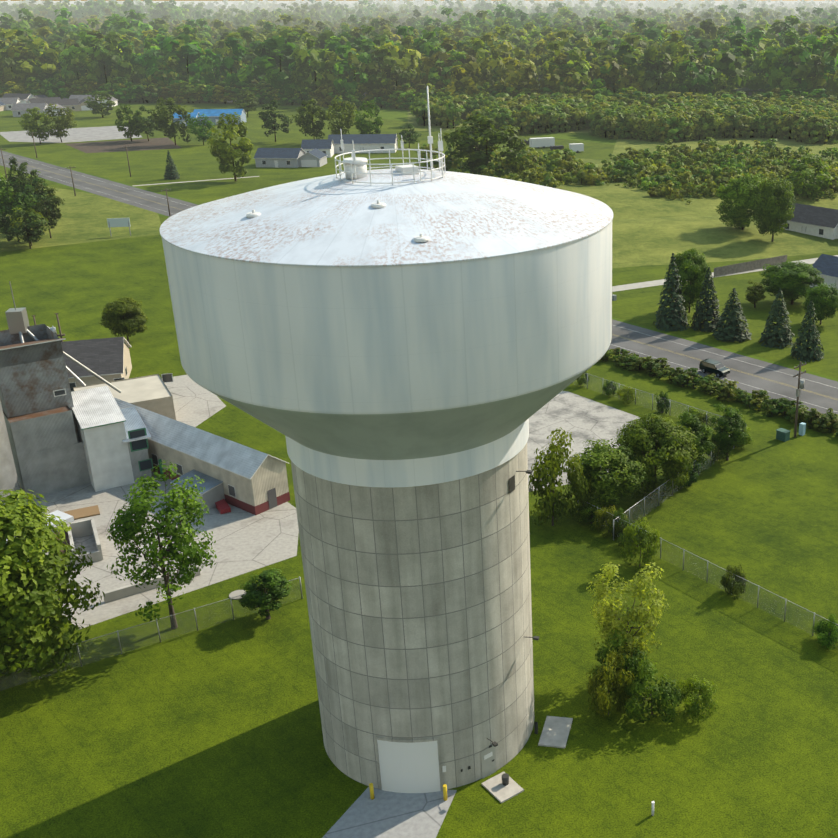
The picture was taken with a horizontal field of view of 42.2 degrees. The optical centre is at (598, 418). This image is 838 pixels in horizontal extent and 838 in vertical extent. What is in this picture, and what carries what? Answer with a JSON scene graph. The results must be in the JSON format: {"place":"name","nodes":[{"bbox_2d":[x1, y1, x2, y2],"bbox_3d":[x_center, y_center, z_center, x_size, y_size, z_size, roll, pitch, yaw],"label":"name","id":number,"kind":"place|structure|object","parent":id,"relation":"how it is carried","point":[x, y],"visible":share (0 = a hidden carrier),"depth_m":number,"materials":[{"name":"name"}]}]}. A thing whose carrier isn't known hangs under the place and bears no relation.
{"place":"outdoors","nodes":[
{"label":"outdoors","id":0,"kind":"place"},
{"bbox_2d":[0,324,80,442],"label":"mill tower","id":1,"kind":"structure","parent":0,"point":[33,376],"depth_m":109.41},
{"bbox_2d":[5,281,121,392],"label":"mill spouts and head","id":2,"kind":"object","parent":1,"relation":"on","point":[17,320],"visible":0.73,"depth_m":113.43},
{"bbox_2d":[3,405,90,497],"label":"building wall","id":3,"kind":"structure","parent":0,"point":[48,452],"depth_m":110.19,"materials":[{"name":"concrete"}]},
{"bbox_2d":[0,126,141,142],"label":"parking lot","id":4,"kind":"structure","parent":0,"point":[93,133],"depth_m":402.12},
{"bbox_2d":[120,406,151,482],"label":"annex","id":5,"kind":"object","parent":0,"point":[133,419],"depth_m":113.68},
{"bbox_2d":[298,149,327,166],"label":"house","id":6,"kind":"structure","parent":0,"point":[315,158],"depth_m":326.62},
{"bbox_2d":[1,0,743,0],"label":"sky","id":7,"kind":"structure","parent":0,"point":[1,0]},
{"bbox_2d":[0,167,837,837],"bbox_3d":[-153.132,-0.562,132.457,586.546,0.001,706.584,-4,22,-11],"label":"lawn","id":8,"kind":"structure","parent":0,"point":[210,731],"depth_m":80.21,"materials":[{"name":"green plant"}]},
{"bbox_2d":[0,401,19,503],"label":"mill silos","id":9,"kind":"object","parent":8,"relation":"on","point":[8,477],"visible":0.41,"depth_m":105.98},
{"bbox_2d":[5,156,31,189],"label":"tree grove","id":10,"kind":"object","parent":8,"relation":"on","point":[14,178],"visible":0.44,"depth_m":248.91,"materials":[{"name":"green plant"}]},
{"bbox_2d":[0,186,39,240],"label":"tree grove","id":11,"kind":"object","parent":8,"relation":"on","point":[19,203],"visible":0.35,"depth_m":223.36,"materials":[{"name":"green plant"}]},
{"bbox_2d":[0,209,49,248],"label":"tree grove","id":12,"kind":"object","parent":8,"relation":"on","point":[34,231],"visible":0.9,"depth_m":217.35,"materials":[{"name":"green plant"}]},
{"bbox_2d":[8,164,45,205],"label":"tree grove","id":13,"kind":"object","parent":8,"relation":"on","point":[15,186],"visible":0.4,"depth_m":245.99,"materials":[{"name":"green plant"}]},
{"bbox_2d":[7,208,50,245],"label":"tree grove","id":14,"kind":"object","parent":8,"relation":"on","point":[20,219],"visible":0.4,"depth_m":220.41,"materials":[{"name":"green plant"}]},
{"bbox_2d":[25,181,64,237],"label":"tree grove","id":15,"kind":"object","parent":8,"relation":"on","point":[54,214],"visible":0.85,"depth_m":227.00,"materials":[{"name":"green plant"}]},
{"bbox_2d":[0,489,104,680],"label":"tree","id":16,"kind":"object","parent":8,"relation":"on","point":[28,593],"visible":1,"depth_m":76.60,"materials":[{"name":"green plant"}]},
{"bbox_2d":[0,184,160,251],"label":"grass field","id":17,"kind":"structure","parent":8,"relation":"on","point":[85,217],"depth_m":244.88,"materials":[{"name":"green plant"}]},
{"bbox_2d":[61,337,172,391],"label":"house","id":18,"kind":"structure","parent":8,"relation":"on","point":[108,359],"depth_m":139.49,"materials":[{"name":"beige"}]},
{"bbox_2d":[107,218,130,235],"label":"sign board","id":19,"kind":"object","parent":8,"relation":"on","point":[118,222],"visible":0.86,"depth_m":230.90,"materials":[{"name":"grey"}]},
{"bbox_2d":[100,297,147,342],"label":"tree by house","id":20,"kind":"object","parent":8,"relation":"on","point":[126,316],"visible":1,"depth_m":157.71,"materials":[{"name":"green plant"}]},
{"bbox_2d":[73,374,175,419],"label":"low flat-roofed building","id":21,"kind":"structure","parent":8,"relation":"on","point":[152,393],"depth_m":130.47,"materials":[{"name":"beige"}]},
{"bbox_2d":[1,577,302,688],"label":"site fence","id":22,"kind":"object","parent":8,"relation":"on","point":[119,640],"visible":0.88,"depth_m":85.01,"materials":[{"name":"grey"}]},
{"bbox_2d":[106,460,216,628],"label":"tree","id":23,"kind":"object","parent":8,"relation":"on","point":[129,528],"visible":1,"depth_m":83.19,"materials":[{"name":"green plant"}]},
{"bbox_2d":[25,471,298,628],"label":"mill yard","id":24,"kind":"structure","parent":8,"relation":"on","point":[246,541],"depth_m":101.09,"materials":[{"name":"concrete"}]},
{"bbox_2d":[64,505,99,519],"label":"mill pallet boards","id":25,"kind":"object","parent":24,"relation":"on","point":[85,512],"visible":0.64,"depth_m":106.86,"materials":[{"name":"brown wood"}]},
{"bbox_2d":[71,386,163,491],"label":"building annex","id":26,"kind":"object","parent":24,"relation":"on","point":[100,419],"visible":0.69,"depth_m":111.80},
{"bbox_2d":[45,518,200,602],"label":"mill bunkers","id":27,"kind":"object","parent":24,"relation":"on","point":[83,528],"visible":0.5,"depth_m":97.40,"materials":[{"name":"concrete"}]},
{"bbox_2d":[170,469,224,510],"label":"mill lean to shed","id":28,"kind":"object","parent":24,"relation":"on","point":[212,493],"visible":0.33,"depth_m":108.25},
{"bbox_2d":[114,398,289,514],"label":"long gabled building","id":29,"kind":"structure","parent":24,"relation":"on","point":[255,482],"depth_m":108.76,"materials":[{"name":"metal"}]},
{"bbox_2d":[165,375,225,426],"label":"mill yard","id":30,"kind":"structure","parent":8,"relation":"on","point":[195,404],"depth_m":136.71,"materials":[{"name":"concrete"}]},
{"bbox_2d":[238,568,293,619],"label":"tree","id":31,"kind":"object","parent":8,"relation":"on","point":[274,581],"visible":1,"depth_m":87.16,"materials":[{"name":"green plant"}]},
{"bbox_2d":[322,787,456,837],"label":"driveway","id":32,"kind":"structure","parent":8,"relation":"on","point":[384,814],"depth_m":67.35,"materials":[{"name":"concrete"}]},
{"bbox_2d":[291,443,533,789],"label":"water tower shaft","id":33,"kind":"object","parent":8,"relation":"on","point":[419,607],"visible":0.73,"depth_m":66.01,"materials":[{"name":"concrete"}]},
{"bbox_2d":[160,169,612,487],"bbox_3d":[-12.113,-6.737,65.028,26.009,16.979,26.009,-4,22,-11],"label":"water tower tank","id":34,"kind":"object","parent":33,"relation":"on","point":[332,328],"visible":0.98,"depth_m":54.76,"materials":[{"name":"metal"}]},
{"bbox_2d":[246,86,445,241],"bbox_3d":[-13.637,-14.149,57.471,11.048,6.514,14.116,-4,22,-11],"label":"water tower roof rail and mast","id":35,"kind":"object","parent":34,"relation":"on","point":[355,168],"visible":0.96,"depth_m":60.48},
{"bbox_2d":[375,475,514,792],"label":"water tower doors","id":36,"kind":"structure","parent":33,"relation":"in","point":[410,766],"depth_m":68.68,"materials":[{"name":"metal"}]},
{"bbox_2d":[487,470,538,785],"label":"water tower fittings","id":37,"kind":"object","parent":33,"relation":"attached to","point":[505,779],"visible":1,"depth_m":69.78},
{"bbox_2d":[481,716,572,802],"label":"water tower door pads","id":38,"kind":"object","parent":8,"relation":"on","point":[555,731],"visible":1,"depth_m":73.79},
{"bbox_2d":[528,427,591,525],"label":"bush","id":39,"kind":"object","parent":8,"relation":"on","point":[551,465],"visible":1,"depth_m":101.98,"materials":[{"name":"green plant"}]},
{"bbox_2d":[527,391,648,491],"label":"concrete lot","id":40,"kind":"structure","parent":8,"relation":"on","point":[581,419],"depth_m":129.63,"materials":[{"name":"concrete"}]},
{"bbox_2d":[575,498,603,526],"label":"bush","id":41,"kind":"object","parent":8,"relation":"on","point":[596,505],"visible":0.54,"depth_m":104.28,"materials":[{"name":"green plant"}]},
{"bbox_2d":[564,437,648,507],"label":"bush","id":42,"kind":"object","parent":8,"relation":"on","point":[615,469],"visible":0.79,"depth_m":104.84,"materials":[{"name":"green plant"}]},
{"bbox_2d":[586,648,634,719],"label":"bush","id":43,"kind":"object","parent":8,"relation":"on","point":[603,702],"visible":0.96,"depth_m":75.47,"materials":[{"name":"green plant"}]},
{"bbox_2d":[594,506,627,536],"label":"bush","id":44,"kind":"object","parent":8,"relation":"on","point":[599,514],"visible":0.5,"depth_m":102.43,"materials":[{"name":"green plant"}]},
{"bbox_2d":[592,626,647,697],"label":"bush","id":45,"kind":"object","parent":8,"relation":"on","point":[633,664],"visible":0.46,"depth_m":77.67,"materials":[{"name":"green plant"}]},
{"bbox_2d":[616,385,637,404],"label":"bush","id":46,"kind":"object","parent":8,"relation":"on","point":[625,396],"visible":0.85,"depth_m":135.50,"materials":[{"name":"green plant"}]},
{"bbox_2d":[586,562,669,668],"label":"wispy tree","id":47,"kind":"object","parent":8,"relation":"on","point":[609,618],"visible":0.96,"depth_m":78.06,"materials":[{"name":"green plant"}]},
{"bbox_2d":[620,517,659,572],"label":"bush","id":48,"kind":"object","parent":8,"relation":"on","point":[650,541],"visible":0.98,"depth_m":95.81,"materials":[{"name":"green plant"}]},
{"bbox_2d":[624,659,683,722],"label":"bush","id":49,"kind":"object","parent":8,"relation":"on","point":[666,696],"visible":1,"depth_m":75.19,"materials":[{"name":"green plant"}]},
{"bbox_2d":[615,413,697,499],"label":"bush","id":50,"kind":"object","parent":8,"relation":"on","point":[665,440],"visible":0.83,"depth_m":108.68,"materials":[{"name":"green plant"}]},
{"bbox_2d":[572,373,745,430],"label":"fence","id":51,"kind":"object","parent":8,"relation":"on","point":[638,399],"visible":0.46,"depth_m":134.12,"materials":[{"name":"grey"}]},
{"bbox_2d":[654,391,669,414],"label":"bush","id":52,"kind":"object","parent":8,"relation":"on","point":[661,406],"visible":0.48,"depth_m":132.02,"materials":[{"name":"green plant"}]},
{"bbox_2d":[613,434,733,539],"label":"fence","id":53,"kind":"object","parent":8,"relation":"on","point":[665,483],"visible":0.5,"depth_m":107.91,"materials":[{"name":"grey"}]},
{"bbox_2d":[674,675,718,723],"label":"bush","id":54,"kind":"object","parent":8,"relation":"on","point":[705,691],"visible":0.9,"depth_m":75.72,"materials":[{"name":"green plant"}]},
{"bbox_2d":[677,411,715,470],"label":"tree row","id":55,"kind":"object","parent":8,"relation":"on","point":[692,422],"visible":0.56,"depth_m":113.87,"materials":[{"name":"green plant"}]},
{"bbox_2d":[577,500,837,640],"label":"site fence","id":56,"kind":"object","parent":8,"relation":"on","point":[785,607],"visible":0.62,"depth_m":91.05,"materials":[{"name":"grey"}]},
{"bbox_2d":[709,402,748,460],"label":"tree","id":57,"kind":"object","parent":8,"relation":"on","point":[731,416],"visible":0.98,"depth_m":116.98,"materials":[{"name":"green plant"}]},
{"bbox_2d":[720,564,746,599],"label":"bush","id":58,"kind":"object","parent":8,"relation":"on","point":[725,581],"visible":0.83,"depth_m":91.63,"materials":[{"name":"green plant"}]},
{"bbox_2d":[793,362,806,437],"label":"utility pole","id":59,"kind":"object","parent":8,"relation":"on","point":[800,386],"visible":0.96,"depth_m":123.29,"materials":[{"name":"brown wood"}]},
{"bbox_2d":[810,620,837,650],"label":"bush","id":60,"kind":"object","parent":8,"relation":"on","point":[825,640],"visible":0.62,"depth_m":84.24,"materials":[{"name":"green plant"}]},
{"bbox_2d":[816,613,837,644],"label":"bush","id":61,"kind":"object","parent":8,"relation":"on","point":[831,618],"visible":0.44,"depth_m":84.81,"materials":[{"name":"green plant"}]},
{"bbox_2d":[0,101,837,378],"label":"lawn","id":62,"kind":"structure","parent":0,"point":[193,159],"depth_m":316.67,"materials":[{"name":"green plant"}]},
{"bbox_2d":[11,103,48,116],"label":"house row","id":63,"kind":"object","parent":62,"relation":"on","point":[18,109],"visible":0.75,"depth_m":466.08,"materials":[{"name":"grey"}]},
{"bbox_2d":[18,107,51,143],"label":"park tree","id":64,"kind":"object","parent":62,"relation":"on","point":[31,126],"visible":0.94,"depth_m":374.38,"materials":[{"name":"green plant"}]},
{"bbox_2d":[42,103,77,141],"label":"park tree","id":65,"kind":"object","parent":62,"relation":"on","point":[66,120],"visible":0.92,"depth_m":380.20,"materials":[{"name":"green plant"}]},
{"bbox_2d":[45,98,79,111],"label":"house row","id":66,"kind":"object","parent":62,"relation":"on","point":[73,104],"visible":0.5,"depth_m":487.15,"materials":[{"name":"beige"}]},
{"bbox_2d":[84,91,114,116],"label":"park tree","id":67,"kind":"object","parent":62,"relation":"on","point":[96,106],"visible":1,"depth_m":460.94,"materials":[{"name":"green plant"}]},
{"bbox_2d":[66,137,180,152],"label":"soil patch","id":68,"kind":"object","parent":62,"relation":"on","point":[132,145],"visible":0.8,"depth_m":374.76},
{"bbox_2d":[115,103,140,140],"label":"park tree","id":69,"kind":"object","parent":62,"relation":"on","point":[132,129],"visible":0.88,"depth_m":381.40,"materials":[{"name":"green plant"}]},
{"bbox_2d":[132,105,155,140],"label":"park tree","id":70,"kind":"object","parent":62,"relation":"on","point":[142,126],"visible":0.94,"depth_m":381.11,"materials":[{"name":"green plant"}]},
{"bbox_2d":[151,97,190,144],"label":"park tree","id":71,"kind":"object","parent":62,"relation":"on","point":[161,120],"visible":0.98,"depth_m":370.72,"materials":[{"name":"green plant"}]},
{"bbox_2d":[164,150,179,179],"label":"park conifer","id":72,"kind":"object","parent":62,"relation":"on","point":[170,172],"visible":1,"depth_m":303.69,"materials":[{"name":"green plant"}]},
{"bbox_2d":[185,114,214,144],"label":"park tree","id":73,"kind":"object","parent":62,"relation":"on","point":[200,133],"visible":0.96,"depth_m":371.52,"materials":[{"name":"green plant"}]},
{"bbox_2d":[193,109,246,124],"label":"building","id":74,"kind":"structure","parent":62,"relation":"on","point":[213,115],"depth_m":437.04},
{"bbox_2d":[206,112,253,180],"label":"park tree","id":75,"kind":"object","parent":62,"relation":"on","point":[227,154],"visible":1,"depth_m":296.94,"materials":[{"name":"green plant"}]},
{"bbox_2d":[234,91,257,116],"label":"park tree","id":76,"kind":"object","parent":62,"relation":"on","point":[245,105],"visible":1,"depth_m":461.27,"materials":[{"name":"green plant"}]},
{"bbox_2d":[257,99,292,141],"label":"park tree","id":77,"kind":"object","parent":62,"relation":"on","point":[267,121],"visible":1,"depth_m":380.24,"materials":[{"name":"green plant"}]},
{"bbox_2d":[253,148,305,167],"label":"navy house","id":78,"kind":"structure","parent":62,"relation":"on","point":[278,157],"depth_m":325.77,"materials":[{"name":"grey"}]},
{"bbox_2d":[292,99,326,138],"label":"park tree","id":79,"kind":"object","parent":62,"relation":"on","point":[315,130],"visible":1,"depth_m":374.19,"materials":[{"name":"green plant"}]},
{"bbox_2d":[301,139,334,157],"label":"navy house","id":80,"kind":"structure","parent":62,"relation":"on","point":[325,146],"depth_m":346.36,"materials":[{"name":"white"}]},
{"bbox_2d":[325,95,356,134],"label":"park tree","id":81,"kind":"object","parent":62,"relation":"on","point":[347,122],"visible":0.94,"depth_m":375.71,"materials":[{"name":"green plant"}]},
{"bbox_2d":[328,134,397,152],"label":"navy house","id":82,"kind":"structure","parent":62,"relation":"on","point":[361,142],"depth_m":356.15,"materials":[{"name":"white"}]},
{"bbox_2d":[353,100,383,133],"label":"park tree","id":83,"kind":"object","parent":62,"relation":"on","point":[363,125],"visible":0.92,"depth_m":369.34,"materials":[{"name":"green plant"}]},
{"bbox_2d":[397,124,422,147],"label":"park tree","id":84,"kind":"object","parent":62,"relation":"on","point":[405,134],"visible":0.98,"depth_m":365.96,"materials":[{"name":"green plant"}]},
{"bbox_2d":[438,114,532,177],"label":"park tree","id":85,"kind":"object","parent":62,"relation":"on","point":[477,158],"visible":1,"depth_m":293.80,"materials":[{"name":"green plant"}]},
{"bbox_2d":[529,137,583,151],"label":"trailers","id":86,"kind":"object","parent":62,"relation":"on","point":[545,142],"visible":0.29,"depth_m":366.56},
{"bbox_2d":[653,253,689,331],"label":"conifer","id":87,"kind":"object","parent":62,"relation":"on","point":[672,318],"visible":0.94,"depth_m":165.48,"materials":[{"name":"green plant"}]},
{"bbox_2d":[667,248,709,312],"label":"garden tree","id":88,"kind":"object","parent":62,"relation":"on","point":[692,270],"visible":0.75,"depth_m":171.17,"materials":[{"name":"green plant"}]},
{"bbox_2d":[690,267,720,331],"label":"conifer","id":89,"kind":"object","parent":62,"relation":"on","point":[710,306],"visible":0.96,"depth_m":164.97,"materials":[{"name":"green plant"}]},
{"bbox_2d":[612,255,837,291],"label":"path","id":90,"kind":"structure","parent":62,"relation":"on","point":[651,283],"depth_m":193.31,"materials":[{"name":"concrete"}]},
{"bbox_2d":[712,288,751,342],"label":"conifer","id":91,"kind":"object","parent":62,"relation":"on","point":[730,330],"visible":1,"depth_m":160.38,"materials":[{"name":"green plant"}]},
{"bbox_2d":[715,173,762,229],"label":"shade tree","id":92,"kind":"object","parent":62,"relation":"on","point":[740,202],"visible":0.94,"depth_m":228.19,"materials":[{"name":"green plant"}]},
{"bbox_2d":[714,255,786,276],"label":"wood privacy fence","id":93,"kind":"object","parent":62,"relation":"on","point":[739,267],"visible":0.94,"depth_m":201.82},
{"bbox_2d":[745,280,764,307],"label":"garden tree","id":94,"kind":"object","parent":62,"relation":"on","point":[757,290],"visible":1,"depth_m":176.66,"materials":[{"name":"green plant"}]},
{"bbox_2d":[752,178,795,241],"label":"shade tree","id":95,"kind":"object","parent":62,"relation":"on","point":[773,213],"visible":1,"depth_m":219.38,"materials":[{"name":"green plant"}]},
{"bbox_2d":[759,288,795,348],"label":"conifer","id":96,"kind":"object","parent":62,"relation":"on","point":[771,338],"visible":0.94,"depth_m":157.66,"materials":[{"name":"green plant"}]},
{"bbox_2d":[759,260,823,304],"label":"garden tree","id":97,"kind":"object","parent":62,"relation":"on","point":[789,278],"visible":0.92,"depth_m":176.47,"materials":[{"name":"green plant"}]},
{"bbox_2d":[790,300,823,361],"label":"conifer","id":98,"kind":"object","parent":62,"relation":"on","point":[806,353],"visible":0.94,"depth_m":151.66,"materials":[{"name":"green plant"}]},
{"bbox_2d":[782,154,833,199],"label":"shade tree","id":99,"kind":"object","parent":62,"relation":"on","point":[810,187],"visible":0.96,"depth_m":263.90,"materials":[{"name":"green plant"}]},
{"bbox_2d":[780,203,837,239],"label":"house","id":100,"kind":"structure","parent":62,"relation":"on","point":[822,222],"depth_m":230.78,"materials":[{"name":"white"}]},
{"bbox_2d":[802,283,837,324],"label":"garden tree","id":101,"kind":"object","parent":62,"relation":"on","point":[820,302],"visible":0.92,"depth_m":166.18,"materials":[{"name":"green plant"}]},
{"bbox_2d":[809,254,837,289],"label":"house","id":102,"kind":"structure","parent":62,"relation":"on","point":[826,265],"depth_m":188.82,"materials":[{"name":"blue"}]},
{"bbox_2d":[0,150,837,413],"bbox_3d":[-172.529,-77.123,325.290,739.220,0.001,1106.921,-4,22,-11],"label":"road","id":103,"kind":"structure","parent":0,"point":[781,389],"depth_m":156.52,"materials":[{"name":"asphalt"}]},
{"bbox_2d":[699,359,729,376],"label":"hatchback car","id":104,"kind":"object","parent":103,"relation":"on","point":[718,369],"visible":1,"depth_m":146.00,"materials":[{"name":"grey paint"}]},
{"bbox_2d":[0,0,837,415],"bbox_3d":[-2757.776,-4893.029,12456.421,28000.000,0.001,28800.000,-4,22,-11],"label":"ground","id":105,"kind":"structure","parent":0,"point":[392,112],"depth_m":455.40,"materials":[{"name":"green plant"}]},
{"bbox_2d":[0,0,837,109],"bbox_3d":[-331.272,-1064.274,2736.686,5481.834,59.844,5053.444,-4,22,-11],"label":"forest trees","id":106,"kind":"object","parent":105,"relation":"on","point":[381,53],"visible":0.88,"depth_m":539.16,"materials":[{"name":"green plant"}]},
{"bbox_2d":[408,109,591,132],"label":"meadow field","id":107,"kind":"structure","parent":0,"point":[412,121],"depth_m":423.80,"materials":[{"name":"green plant"}]},
{"bbox_2d":[497,136,837,267],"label":"meadow","id":108,"kind":"structure","parent":0,"point":[622,144],"depth_m":377.36,"materials":[{"name":"green plant"}]},
{"bbox_2d":[409,91,837,434],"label":"shrubs","id":109,"kind":"object","parent":108,"relation":"on","point":[667,120],"visible":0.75,"depth_m":344.24,"materials":[{"name":"green plant"}]},
{"bbox_2d":[420,153,837,265],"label":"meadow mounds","id":110,"kind":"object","parent":108,"relation":"on","point":[647,229],"visible":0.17,"depth_m":230.09,"materials":[{"name":"green plant"}]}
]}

